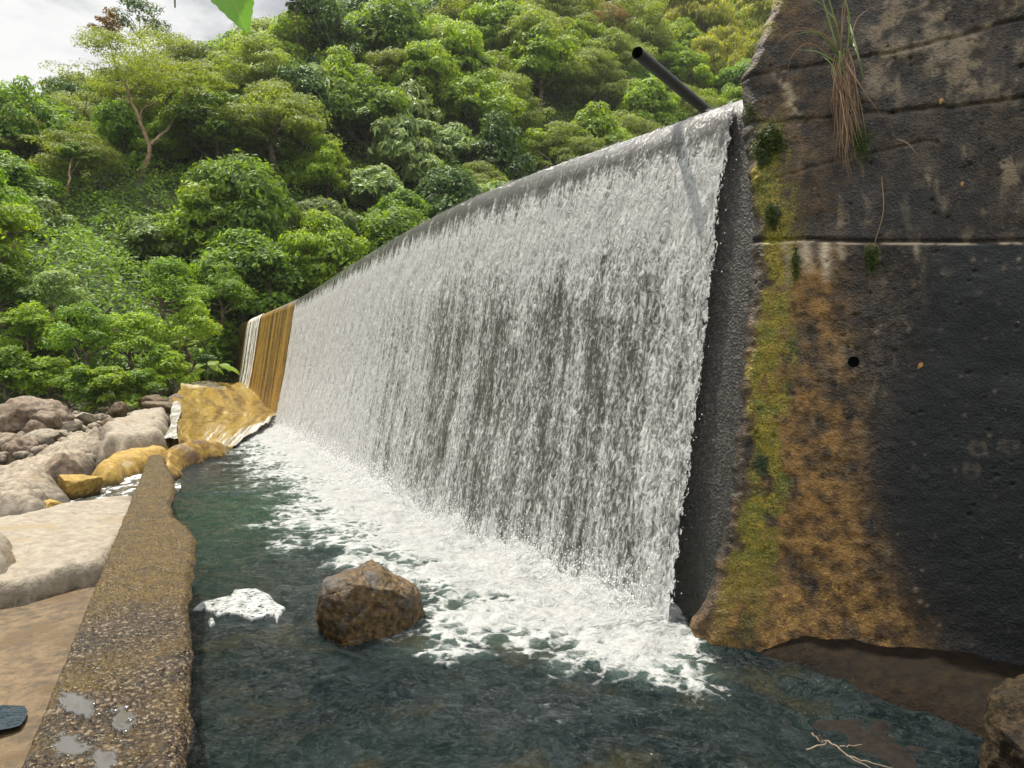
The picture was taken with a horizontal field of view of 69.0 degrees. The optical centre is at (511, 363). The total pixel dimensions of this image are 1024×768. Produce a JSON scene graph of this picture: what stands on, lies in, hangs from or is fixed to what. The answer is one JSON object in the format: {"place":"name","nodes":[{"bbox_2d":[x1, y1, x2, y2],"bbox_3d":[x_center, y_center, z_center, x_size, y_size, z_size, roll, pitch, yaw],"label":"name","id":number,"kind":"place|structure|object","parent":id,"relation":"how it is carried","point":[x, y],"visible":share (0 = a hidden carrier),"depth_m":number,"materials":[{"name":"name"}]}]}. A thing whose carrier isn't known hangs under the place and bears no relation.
{"place":"outdoors","nodes":[
{"label":"outdoors","id":0,"kind":"place"},
{"bbox_2d":[70,474,180,501],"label":"water","id":1,"kind":"structure","parent":0,"point":[127,486],"depth_m":13.22,"materials":[{"name":"grey liquid"}]},
{"bbox_2d":[44,452,85,484],"bbox_3d":[-8.201,1.996,13.433,0.790,0.786,0.876,0,0,35],"label":"rock","id":2,"kind":"object","parent":1,"relation":"in","point":[58,464],"visible":0.53,"depth_m":13.26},
{"bbox_2d":[58,474,103,499],"bbox_3d":[-7.370,2.150,12.716,0.612,0.533,0.676,0,0,33],"label":"rock","id":3,"kind":"object","parent":1,"relation":"in","point":[74,486],"visible":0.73,"depth_m":12.50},
{"bbox_2d":[0,0,350,96],"label":"sky","id":4,"kind":"structure","parent":0,"point":[32,32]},
{"bbox_2d":[174,0,253,33],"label":"overhanging branch","id":5,"kind":"object","parent":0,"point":[238,13],"visible":1,"depth_m":1.21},
{"bbox_2d":[0,46,741,421],"bbox_3d":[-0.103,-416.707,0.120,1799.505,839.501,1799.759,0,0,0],"label":"ground","id":6,"kind":"structure","parent":0,"point":[136,182],"depth_m":48.83,"materials":[{"name":"plant"}]},
{"bbox_2d":[0,167,41,233],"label":"tree","id":7,"kind":"object","parent":6,"relation":"on","point":[8,194],"visible":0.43,"depth_m":39.71,"materials":[{"name":"green plant"}]},
{"bbox_2d":[0,345,43,401],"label":"bush","id":8,"kind":"object","parent":6,"relation":"on","point":[7,371],"visible":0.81,"depth_m":30.21,"materials":[{"name":"green plant"}]},
{"bbox_2d":[0,263,44,328],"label":"bush","id":9,"kind":"object","parent":6,"relation":"on","point":[9,275],"visible":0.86,"depth_m":34.02,"materials":[{"name":"green plant"}]},
{"bbox_2d":[0,188,45,273],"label":"tree","id":10,"kind":"object","parent":6,"relation":"on","point":[11,252],"visible":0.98,"depth_m":35.52,"materials":[{"name":"green plant"}]},
{"bbox_2d":[0,300,66,359],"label":"bush","id":11,"kind":"object","parent":6,"relation":"on","point":[36,318],"visible":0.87,"depth_m":32.92,"materials":[{"name":"green plant"}]},
{"bbox_2d":[0,149,66,206],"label":"tree","id":12,"kind":"object","parent":6,"relation":"on","point":[20,173],"visible":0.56,"depth_m":47.25,"materials":[{"name":"green plant"}]},
{"bbox_2d":[0,396,75,433],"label":"boulder","id":13,"kind":"object","parent":6,"relation":"on","point":[16,413],"visible":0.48,"depth_m":20.91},
{"bbox_2d":[0,74,77,160],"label":"tree","id":14,"kind":"object","parent":6,"relation":"on","point":[45,113],"visible":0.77,"depth_m":53.68,"materials":[{"name":"green plant"}]},
{"bbox_2d":[12,355,71,399],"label":"bush","id":15,"kind":"object","parent":6,"relation":"on","point":[53,368],"visible":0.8,"depth_m":30.68,"materials":[{"name":"green plant"}]},
{"bbox_2d":[0,586,95,767],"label":"gravel apron","id":16,"kind":"object","parent":6,"relation":"on","point":[37,639],"visible":0.4,"depth_m":5.54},
{"bbox_2d":[0,427,100,516],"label":"rock ridge","id":17,"kind":"object","parent":6,"relation":"on","point":[18,502],"visible":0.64,"depth_m":12.64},
{"bbox_2d":[10,268,94,327],"bbox_3d":[-21.665,-2.866,35.201,3.619,3.231,2.430,0,0,-33],"label":"bush","id":18,"kind":"object","parent":6,"relation":"on","point":[52,277],"visible":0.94,"depth_m":35.05,"materials":[{"name":"green plant"}]},
{"bbox_2d":[28,196,77,237],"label":"tree","id":19,"kind":"object","parent":6,"relation":"on","point":[50,215],"visible":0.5,"depth_m":44.13,"materials":[{"name":"green plant"}]},
{"bbox_2d":[0,496,131,608],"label":"rock slab","id":20,"kind":"object","parent":6,"relation":"on","point":[62,548],"visible":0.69,"depth_m":7.91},
{"bbox_2d":[18,120,136,191],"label":"tree","id":21,"kind":"object","parent":6,"relation":"on","point":[89,141],"visible":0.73,"depth_m":51.06,"materials":[{"name":"green plant"}]},
{"bbox_2d":[49,362,105,408],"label":"bush","id":22,"kind":"object","parent":6,"relation":"on","point":[80,392],"visible":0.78,"depth_m":29.65,"materials":[{"name":"green plant"}]},
{"bbox_2d":[37,300,126,366],"bbox_3d":[-18.886,-0.992,32.896,2.991,3.531,3.919,0,0,32],"label":"bush","id":23,"kind":"object","parent":6,"relation":"on","point":[95,321],"visible":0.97,"depth_m":32.62,"materials":[{"name":"green plant"}]},
{"bbox_2d":[0,386,170,464],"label":"gravel","id":24,"kind":"structure","parent":6,"relation":"on","point":[44,440],"depth_m":19.12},
{"bbox_2d":[22,455,196,767],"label":"wall","id":25,"kind":"structure","parent":6,"relation":"on","point":[120,696],"depth_m":4.03,"materials":[{"name":"concrete"}]},
{"bbox_2d":[79,365,140,411],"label":"bush","id":26,"kind":"object","parent":6,"relation":"on","point":[112,378],"visible":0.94,"depth_m":29.79,"materials":[{"name":"green plant"}]},
{"bbox_2d":[89,97,147,162],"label":"tree","id":27,"kind":"object","parent":6,"relation":"on","point":[118,118],"visible":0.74,"depth_m":56.95,"materials":[{"name":"green plant"}]},
{"bbox_2d":[91,439,170,486],"bbox_3d":[-8.175,2.284,15.716,2.042,1.132,4.867,0,0,0],"label":"rock slab","id":28,"kind":"object","parent":6,"relation":"on","point":[116,468],"visible":0.34,"depth_m":14.94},
{"bbox_2d":[92,407,170,466],"bbox_3d":[-9.471,2.077,18.765,2.105,1.546,8.446,0,0,-24],"label":"rock","id":29,"kind":"object","parent":6,"relation":"on","point":[142,428],"visible":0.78,"depth_m":16.70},
{"bbox_2d":[100,310,170,370],"bbox_3d":[-17.119,-0.830,34.002,3.083,3.255,3.080,0,0,-39],"label":"bush","id":30,"kind":"object","parent":6,"relation":"on","point":[143,331],"visible":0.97,"depth_m":33.71,"materials":[{"name":"green plant"}]},
{"bbox_2d":[91,50,183,148],"bbox_3d":[-30.505,-19.811,62.093,9.570,11.778,9.245,0,0,42],"label":"tree","id":31,"kind":"object","parent":6,"relation":"on","point":[147,87],"visible":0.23,"depth_m":59.73,"materials":[{"name":"green plant"}]},
{"bbox_2d":[104,0,171,57],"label":"tree","id":32,"kind":"object","parent":6,"relation":"on","point":[134,6],"visible":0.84,"depth_m":73.64,"materials":[{"name":"green plant"}]},
{"bbox_2d":[38,20,238,177],"bbox_3d":[-27.167,-18.817,54.474,11.951,10.678,10.273,0,0,25],"label":"tree","id":33,"kind":"object","parent":6,"relation":"on","point":[177,80],"visible":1,"depth_m":54.05,"materials":[{"name":"green plant"}]},
{"bbox_2d":[110,368,166,409],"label":"bush","id":34,"kind":"object","parent":6,"relation":"on","point":[137,377],"visible":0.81,"depth_m":30.73,"materials":[{"name":"green plant"}]},
{"bbox_2d":[106,213,192,263],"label":"tree","id":35,"kind":"object","parent":6,"relation":"on","point":[140,228],"visible":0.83,"depth_m":45.74,"materials":[{"name":"green plant"}]},
{"bbox_2d":[129,116,195,164],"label":"tree","id":36,"kind":"object","parent":6,"relation":"on","point":[178,151],"visible":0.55,"depth_m":57.19,"materials":[{"name":"green plant"}]},
{"bbox_2d":[127,255,210,331],"bbox_3d":[-16.805,-3.472,37.255,4.133,3.868,3.844,0,0,0],"label":"bush","id":37,"kind":"object","parent":6,"relation":"on","point":[173,270],"visible":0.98,"depth_m":36.64,"materials":[{"name":"green plant"}]},
{"bbox_2d":[142,342,200,395],"bbox_3d":[-15.702,0.785,33.731,2.540,3.519,2.580,0,0,0],"label":"bush","id":38,"kind":"object","parent":6,"relation":"on","point":[164,363],"visible":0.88,"depth_m":33.72,"materials":[{"name":"green plant"}]},
{"bbox_2d":[124,32,218,73],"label":"tree","id":39,"kind":"object","parent":6,"relation":"on","point":[183,52],"visible":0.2,"depth_m":73.64,"materials":[{"name":"green plant"}]},
{"bbox_2d":[152,296,223,372],"bbox_3d":[-15.692,-1.326,36.047,3.386,3.740,3.332,0,0,-15],"label":"bush","id":40,"kind":"object","parent":6,"relation":"on","point":[175,334],"visible":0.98,"depth_m":35.76,"materials":[{"name":"green plant"}]},
{"bbox_2d":[148,179,243,272],"bbox_3d":[-20.257,-7.392,48.167,6.537,8.982,6.914,0,0,25],"label":"tree","id":41,"kind":"object","parent":6,"relation":"on","point":[184,223],"visible":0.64,"depth_m":46.09,"materials":[{"name":"green plant"}]},
{"bbox_2d":[163,440,229,491],"bbox_3d":[-7.048,2.347,16.290,1.570,1.206,5.054,0,0,0],"label":"rock lip","id":42,"kind":"object","parent":6,"relation":"on","point":[179,458],"visible":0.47,"depth_m":16.06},
{"bbox_2d":[170,380,274,449],"bbox_3d":[-10.635,2.828,28.029,3.924,4.006,22.732,0,0,-24],"label":"rock apron","id":43,"kind":"object","parent":6,"relation":"on","point":[229,416],"visible":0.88,"depth_m":25.34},
{"bbox_2d":[184,261,260,332],"bbox_3d":[-15.879,-3.630,41.026,3.996,3.942,3.332,0,0,-13],"label":"bush","id":44,"kind":"object","parent":6,"relation":"on","point":[228,286],"visible":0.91,"depth_m":40.73,"materials":[{"name":"green plant"}]},
{"bbox_2d":[149,87,298,162],"bbox_3d":[-22.870,-16.945,57.555,10.211,8.654,9.588,0,0,16],"label":"tree","id":45,"kind":"object","parent":6,"relation":"on","point":[193,115],"visible":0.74,"depth_m":56.25,"materials":[{"name":"green plant"}]},
{"bbox_2d":[178,148,302,244],"bbox_3d":[-18.094,-8.963,49.843,7.781,10.318,9.157,0,0,-36],"label":"tree","id":46,"kind":"object","parent":6,"relation":"on","point":[249,183],"visible":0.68,"depth_m":47.70,"materials":[{"name":"green plant"}]},
{"bbox_2d":[192,205,301,266],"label":"tree","id":47,"kind":"object","parent":6,"relation":"on","point":[262,219],"visible":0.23,"depth_m":47.31,"materials":[{"name":"green plant"}]},
{"bbox_2d":[179,227,317,322],"bbox_3d":[-15.935,-3.995,44.650,8.696,8.482,6.567,0,0,-3],"label":"tree","id":48,"kind":"object","parent":6,"relation":"on","point":[234,246],"visible":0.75,"depth_m":43.66,"materials":[{"name":"green plant"}]},
{"bbox_2d":[203,33,298,97],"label":"tree","id":49,"kind":"object","parent":6,"relation":"on","point":[258,54],"visible":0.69,"depth_m":64.67,"materials":[{"name":"green plant"}]},
{"bbox_2d":[231,246,295,303],"bbox_3d":[-14.728,-5.192,43.953,3.779,3.486,3.050,0,0,-25],"label":"bush","id":50,"kind":"object","parent":6,"relation":"on","point":[256,276],"visible":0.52,"depth_m":43.60,"materials":[{"name":"green plant"}]},
{"bbox_2d":[199,81,345,178],"bbox_3d":[-18.307,-17.103,57.865,10.112,9.402,10.765,0,0,-44],"label":"tree","id":51,"kind":"object","parent":6,"relation":"on","point":[296,119],"visible":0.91,"depth_m":56.61,"materials":[{"name":"green plant"}]},
{"bbox_2d":[213,9,343,72],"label":"tree","id":52,"kind":"object","parent":6,"relation":"on","point":[284,33],"visible":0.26,"depth_m":71.62,"materials":[{"name":"green plant"}]},
{"bbox_2d":[267,57,345,151],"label":"tree","id":53,"kind":"object","parent":6,"relation":"on","point":[302,82],"visible":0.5,"depth_m":62.70,"materials":[{"name":"green plant"}]},
{"bbox_2d":[281,130,352,198],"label":"tree","id":54,"kind":"object","parent":6,"relation":"on","point":[322,168],"visible":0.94,"depth_m":56.40,"materials":[{"name":"green plant"}]},
{"bbox_2d":[276,206,369,290],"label":"tree","id":55,"kind":"object","parent":6,"relation":"on","point":[325,238],"visible":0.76,"depth_m":45.38,"materials":[{"name":"green plant"}]},
{"bbox_2d":[284,195,363,235],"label":"tree","id":56,"kind":"object","parent":6,"relation":"on","point":[349,217],"visible":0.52,"depth_m":52.61,"materials":[{"name":"green plant"}]},
{"bbox_2d":[288,0,367,71],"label":"tree","id":57,"kind":"object","parent":6,"relation":"on","point":[324,16],"visible":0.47,"depth_m":73.94,"materials":[{"name":"green plant"}]},
{"bbox_2d":[320,44,373,90],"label":"tree","id":58,"kind":"object","parent":6,"relation":"on","point":[337,64],"visible":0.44,"depth_m":68.16,"materials":[{"name":"green plant"}]},
{"bbox_2d":[312,70,413,154],"bbox_3d":[-13.410,-21.298,66.168,9.741,9.601,8.839,0,0,-3],"label":"tree","id":59,"kind":"object","parent":6,"relation":"on","point":[364,109],"visible":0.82,"depth_m":64.31,"materials":[{"name":"green plant"}]},
{"bbox_2d":[330,163,403,209],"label":"tree","id":60,"kind":"object","parent":6,"relation":"on","point":[376,183],"visible":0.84,"depth_m":56.57,"materials":[{"name":"green plant"}]},
{"bbox_2d":[322,0,424,70],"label":"tree","id":61,"kind":"object","parent":6,"relation":"on","point":[371,25],"visible":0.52,"depth_m":77.44,"materials":[{"name":"green plant"}]},
{"bbox_2d":[0,29,755,397],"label":"undergrowth","id":62,"kind":"object","parent":6,"relation":"on","point":[80,241],"visible":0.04,"depth_m":43.98,"materials":[{"name":"green plant"}]},
{"bbox_2d":[359,204,429,255],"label":"tree","id":63,"kind":"object","parent":6,"relation":"on","point":[397,221],"visible":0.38,"depth_m":49.48,"materials":[{"name":"green plant"}]},
{"bbox_2d":[360,187,432,245],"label":"tree","id":64,"kind":"object","parent":6,"relation":"on","point":[407,197],"visible":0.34,"depth_m":53.95,"materials":[{"name":"green plant"}]},
{"bbox_2d":[366,111,434,174],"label":"tree","id":65,"kind":"object","parent":6,"relation":"on","point":[399,143],"visible":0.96,"depth_m":62.21,"materials":[{"name":"green plant"}]},
{"bbox_2d":[356,46,447,94],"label":"tree","id":66,"kind":"object","parent":6,"relation":"on","point":[386,58],"visible":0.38,"depth_m":74.14,"materials":[{"name":"green plant"}]},
{"bbox_2d":[370,117,458,165],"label":"tree","id":67,"kind":"object","parent":6,"relation":"on","point":[429,129],"visible":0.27,"depth_m":66.33,"materials":[{"name":"green plant"}]},
{"bbox_2d":[387,78,444,125],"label":"tree","id":68,"kind":"object","parent":6,"relation":"on","point":[421,101],"visible":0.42,"depth_m":69.19,"materials":[{"name":"green plant"}]},
{"bbox_2d":[397,151,444,190],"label":"tree","id":69,"kind":"object","parent":6,"relation":"on","point":[415,171],"visible":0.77,"depth_m":61.80,"materials":[{"name":"green plant"}]},
{"bbox_2d":[378,38,471,116],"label":"tree","id":70,"kind":"object","parent":6,"relation":"on","point":[424,62],"visible":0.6,"depth_m":73.35,"materials":[{"name":"green plant"}]},
{"bbox_2d":[414,160,481,218],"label":"tree","id":71,"kind":"object","parent":6,"relation":"on","point":[448,187],"visible":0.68,"depth_m":56.13,"materials":[{"name":"green plant"}]},
{"bbox_2d":[436,120,479,167],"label":"tree","id":72,"kind":"object","parent":6,"relation":"on","point":[460,136],"visible":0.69,"depth_m":68.47,"materials":[{"name":"green plant"}]},
{"bbox_2d":[429,18,508,119],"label":"tree","id":73,"kind":"object","parent":6,"relation":"on","point":[473,46],"visible":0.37,"depth_m":79.00,"materials":[{"name":"green plant"}]},
{"bbox_2d":[423,0,521,33],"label":"tree","id":74,"kind":"object","parent":6,"relation":"on","point":[462,4],"visible":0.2,"depth_m":94.77,"materials":[{"name":"green plant"}]},
{"bbox_2d":[431,68,529,135],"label":"tree","id":75,"kind":"object","parent":6,"relation":"on","point":[474,88],"visible":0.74,"depth_m":73.99,"materials":[{"name":"green plant"}]},
{"bbox_2d":[459,160,507,186],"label":"tree","id":76,"kind":"object","parent":6,"relation":"on","point":[486,172],"visible":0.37,"depth_m":65.01,"materials":[{"name":"green plant"}]},
{"bbox_2d":[459,0,527,58],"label":"tree","id":77,"kind":"object","parent":6,"relation":"on","point":[486,15],"visible":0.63,"depth_m":88.52,"materials":[{"name":"green plant"}]},
{"bbox_2d":[234,100,754,621],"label":"concrete dam","id":78,"kind":"structure","parent":6,"relation":"on","point":[706,516],"depth_m":6.24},
{"bbox_2d":[275,100,736,621],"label":"waterfall","id":79,"kind":"structure","parent":78,"relation":"on","point":[518,348],"depth_m":8.33,"materials":[{"name":"liquid"}]},
{"bbox_2d":[632,46,713,113],"bbox_3d":[2.013,-2.827,8.091,0.115,0.298,2.764,0,0,37],"label":"drain pipe","id":80,"kind":"object","parent":78,"relation":"on","point":[651,64],"visible":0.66,"depth_m":7.47,"materials":[{"name":"black"}]},
{"bbox_2d":[465,107,539,181],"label":"tree","id":81,"kind":"object","parent":6,"relation":"on","point":[493,134],"visible":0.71,"depth_m":67.45,"materials":[{"name":"green plant"}]},
{"bbox_2d":[463,70,556,140],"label":"tree","id":82,"kind":"object","parent":6,"relation":"on","point":[515,85],"visible":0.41,"depth_m":78.23,"materials":[{"name":"green plant"}]},
{"bbox_2d":[487,2,576,87],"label":"tree","id":83,"kind":"object","parent":6,"relation":"on","point":[533,11],"visible":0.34,"depth_m":85.86,"materials":[{"name":"green plant"}]},
{"bbox_2d":[501,15,581,108],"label":"tree","id":84,"kind":"object","parent":6,"relation":"on","point":[552,55],"visible":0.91,"depth_m":83.72,"materials":[{"name":"green plant"}]},
{"bbox_2d":[516,0,605,30],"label":"tree","id":85,"kind":"object","parent":6,"relation":"on","point":[551,4],"visible":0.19,"depth_m":97.32,"materials":[{"name":"green plant"}]},
{"bbox_2d":[520,120,606,171],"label":"tree","id":86,"kind":"object","parent":6,"relation":"on","point":[558,132],"visible":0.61,"depth_m":71.77,"materials":[{"name":"green plant"}]},
{"bbox_2d":[545,46,640,109],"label":"tree","id":87,"kind":"object","parent":6,"relation":"on","point":[607,93],"visible":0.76,"depth_m":88.03,"materials":[{"name":"green plant"}]},
{"bbox_2d":[551,100,634,162],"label":"tree","id":88,"kind":"object","parent":6,"relation":"on","point":[594,122],"visible":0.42,"depth_m":74.05,"materials":[{"name":"green plant"}]},
{"bbox_2d":[579,27,658,103],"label":"tree","id":89,"kind":"object","parent":6,"relation":"on","point":[613,39],"visible":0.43,"depth_m":92.25,"materials":[{"name":"green plant"}]},
{"bbox_2d":[608,109,663,143],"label":"tree","id":90,"kind":"object","parent":6,"relation":"on","point":[639,127],"visible":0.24,"depth_m":78.02,"materials":[{"name":"green plant"}]},
{"bbox_2d":[596,0,688,58],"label":"tree","id":91,"kind":"object","parent":6,"relation":"on","point":[647,23],"visible":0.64,"depth_m":100.39,"materials":[{"name":"green plant"}]},
{"bbox_2d":[614,73,692,133],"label":"tree","id":92,"kind":"object","parent":6,"relation":"on","point":[653,85],"visible":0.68,"depth_m":84.63,"materials":[{"name":"green plant"}]},
{"bbox_2d":[660,0,707,34],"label":"tree","id":93,"kind":"object","parent":6,"relation":"on","point":[684,8],"visible":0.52,"depth_m":113.10,"materials":[{"name":"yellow plant"}]},
{"bbox_2d":[654,42,717,91],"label":"tree","id":94,"kind":"object","parent":6,"relation":"on","point":[678,61],"visible":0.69,"depth_m":98.56,"materials":[{"name":"green plant"}]},
{"bbox_2d":[686,33,733,93],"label":"tree","id":95,"kind":"object","parent":6,"relation":"on","point":[709,44],"visible":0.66,"depth_m":102.95,"materials":[{"name":"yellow plant"}]},
{"bbox_2d":[686,0,743,34],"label":"tree","id":96,"kind":"object","parent":6,"relation":"on","point":[714,11],"visible":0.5,"depth_m":110.96,"materials":[{"name":"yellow plant"}]},
{"bbox_2d":[695,22,745,86],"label":"tree","id":97,"kind":"object","parent":6,"relation":"on","point":[728,36],"visible":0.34,"depth_m":106.44,"materials":[{"name":"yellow plant"}]},
{"bbox_2d":[711,57,750,97],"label":"tree","id":98,"kind":"object","parent":6,"relation":"on","point":[731,76],"visible":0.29,"depth_m":97.15,"materials":[{"name":"green plant"}]},
{"bbox_2d":[721,22,765,93],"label":"tree","id":99,"kind":"object","parent":6,"relation":"on","point":[750,42],"visible":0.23,"depth_m":101.69,"materials":[{"name":"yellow plant"}]},
{"bbox_2d":[735,0,772,35],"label":"tree","id":100,"kind":"object","parent":6,"relation":"on","point":[762,11],"visible":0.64,"depth_m":123.45,"materials":[{"name":"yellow plant"}]},
{"bbox_2d":[690,0,1023,665],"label":"concrete wall","id":101,"kind":"structure","parent":6,"relation":"on","point":[876,497],"depth_m":5.50,"materials":[{"name":"black"}]},
{"bbox_2d":[779,0,919,183],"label":"grass clump","id":102,"kind":"object","parent":101,"relation":"attached to","point":[843,88],"visible":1,"depth_m":5.66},
{"bbox_2d":[172,415,984,767],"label":"water","id":103,"kind":"structure","parent":0,"point":[492,659],"depth_m":5.33,"materials":[{"name":"liquid"}]},
{"bbox_2d":[192,588,285,622],"bbox_3d":[-2.324,2.372,6.733,1.095,0.395,0.825,0,0,25],"label":"foam raft","id":104,"kind":"object","parent":103,"relation":"on","point":[238,602],"visible":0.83,"depth_m":6.68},
{"bbox_2d":[315,559,425,645],"bbox_3d":[-1.187,2.117,6.227,0.906,0.886,0.715,0,0,-41],"label":"boulder","id":105,"kind":"object","parent":103,"relation":"in","point":[370,599],"visible":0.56,"depth_m":5.96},
{"bbox_2d":[263,113,736,626],"bbox_3d":[-3.834,0.015,15.757,1.548,4.300,22.202,0,0,-27],"label":"spray","id":106,"kind":"object","parent":103,"relation":"on","point":[381,486],"visible":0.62,"depth_m":9.18,"materials":[{"name":"liquid"}]},
{"bbox_2d":[812,719,923,767],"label":"rock ledge","id":107,"kind":"object","parent":103,"relation":"in","point":[875,739],"visible":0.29,"depth_m":4.33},
{"bbox_2d":[761,636,1023,738],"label":"rock ledge","id":108,"kind":"object","parent":103,"relation":"in","point":[954,687],"visible":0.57,"depth_m":4.91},
{"bbox_2d":[977,674,1023,767],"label":"boulder","id":109,"kind":"object","parent":103,"relation":"in","point":[1002,746],"visible":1,"depth_m":3.89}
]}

